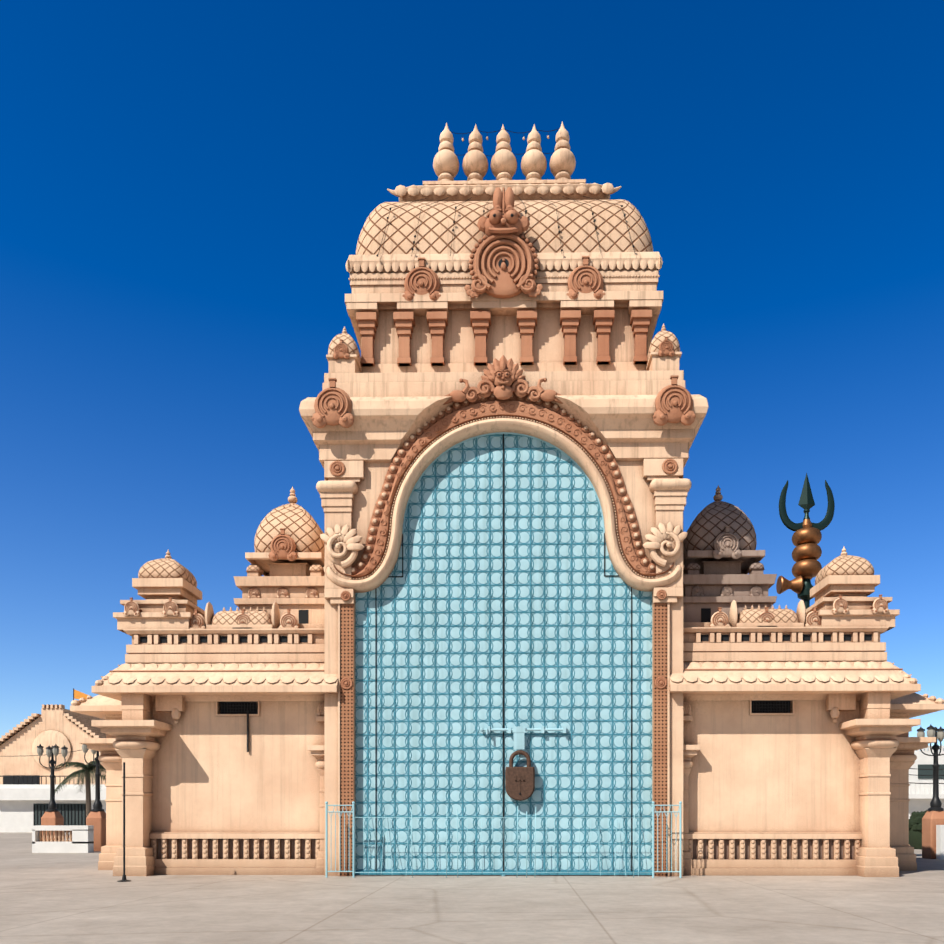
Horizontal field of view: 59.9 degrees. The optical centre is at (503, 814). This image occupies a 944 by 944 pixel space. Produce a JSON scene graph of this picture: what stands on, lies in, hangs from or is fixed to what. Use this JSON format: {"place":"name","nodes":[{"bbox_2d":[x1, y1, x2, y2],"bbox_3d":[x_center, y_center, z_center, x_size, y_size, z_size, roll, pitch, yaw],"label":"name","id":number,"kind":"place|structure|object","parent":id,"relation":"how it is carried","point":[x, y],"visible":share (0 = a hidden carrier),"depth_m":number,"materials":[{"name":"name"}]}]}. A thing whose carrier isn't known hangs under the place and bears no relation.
{"place":"outdoors","nodes":[
{"label":"outdoors","id":0,"kind":"place"},
{"bbox_2d":[0,832,943,943],"bbox_3d":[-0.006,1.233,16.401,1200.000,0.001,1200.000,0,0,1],"label":"ground pavement","id":1,"kind":"structure","parent":0,"point":[63,898],"depth_m":10.86,"materials":[{"name":"concrete"}]},
{"bbox_2d":[37,744,67,840],"bbox_3d":[-16.134,-0.642,29.237,0.797,3.750,0.797,0,0,1],"label":"street lamp","id":2,"kind":"object","parent":1,"relation":"on","point":[52,815],"visible":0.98,"depth_m":29.14,"materials":[{"name":"metal"}]},
{"bbox_2d":[54,761,105,817],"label":"palm tree","id":3,"kind":"object","parent":1,"relation":"on","point":[86,770],"visible":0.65,"depth_m":41.49,"materials":[{"name":"green plant"}]},
{"bbox_2d":[82,744,105,850],"bbox_3d":[-13.803,-0.642,27.803,0.797,3.750,0.797,0,0,1],"label":"street lamp","id":4,"kind":"object","parent":1,"relation":"on","point":[96,817],"visible":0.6,"depth_m":27.62,"materials":[{"name":"metal"}]},
{"bbox_2d":[70,486,337,875],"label":"wing","id":5,"kind":"structure","parent":1,"relation":"on","point":[211,726],"depth_m":16.86,"materials":[{"name":"beige stone"}]},
{"bbox_2d":[325,801,505,877],"bbox_3d":[-1.728,0.485,16.244,3.540,1.496,0.536,0,0,1],"label":"railing","id":6,"kind":"object","parent":1,"relation":"on","point":[338,812],"visible":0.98,"depth_m":16.02,"materials":[{"name":"teal"}]},
{"bbox_2d":[0,688,943,881],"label":"background buildings","id":7,"kind":"structure","parent":1,"relation":"on","point":[25,774],"depth_m":56.89,"materials":[{"name":"stone"}]},
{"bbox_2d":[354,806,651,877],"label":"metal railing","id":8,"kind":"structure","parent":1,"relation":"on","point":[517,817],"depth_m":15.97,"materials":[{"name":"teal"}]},
{"bbox_2d":[299,122,708,876],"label":"gate tower","id":9,"kind":"structure","parent":1,"relation":"on","point":[477,304],"depth_m":16.44,"materials":[{"name":"stone"}]},
{"bbox_2d":[355,432,651,874],"bbox_3d":[-0.035,-3.370,16.541,6.237,9.165,0.140,0,0,1],"label":"gate door","id":10,"kind":"structure","parent":9,"relation":"attached to","point":[504,595],"depth_m":16.52,"materials":[{"name":"teal metal"}]},
{"bbox_2d":[480,726,565,800],"bbox_3d":[0.392,-1.029,16.381,1.738,1.499,0.227,0,0,1],"label":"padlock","id":11,"kind":"object","parent":10,"relation":"attached to","point":[519,783],"depth_m":16.30,"materials":[{"name":"brown metal"}]},
{"bbox_2d":[501,801,681,877],"bbox_3d":[1.712,0.485,16.194,3.540,1.496,0.536,0,0,1],"label":"railing","id":12,"kind":"object","parent":1,"relation":"on","point":[653,811],"visible":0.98,"depth_m":15.93,"materials":[{"name":"teal"}]},
{"bbox_2d":[669,485,943,876],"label":"wing","id":13,"kind":"structure","parent":1,"relation":"on","point":[800,746],"depth_m":16.70,"materials":[{"name":"beige stone"}]},
{"bbox_2d":[776,473,834,608],"bbox_3d":[7.149,-5.873,19.297,1.325,4.412,0.670,0,0,1],"label":"trident","id":14,"kind":"object","parent":13,"relation":"attached to","point":[807,550],"visible":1,"depth_m":19.20,"materials":[{"name":"gold metal"}]},
{"bbox_2d":[909,809,927,848],"bbox_3d":[14.891,0.579,29.195,1.071,1.538,1.242,0,0,24],"label":"hedge bush","id":15,"kind":"object","parent":1,"relation":"on","point":[915,830],"visible":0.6,"depth_m":28.89,"materials":[{"name":"green plant"}]},
{"bbox_2d":[917,724,943,858],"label":"street lamp","id":16,"kind":"object","parent":1,"relation":"on","point":[933,817],"visible":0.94,"depth_m":22.85,"materials":[{"name":"metal"}]},
{"bbox_2d":[0,0,943,745],"label":"sky","id":17,"kind":"structure","parent":0,"point":[188,188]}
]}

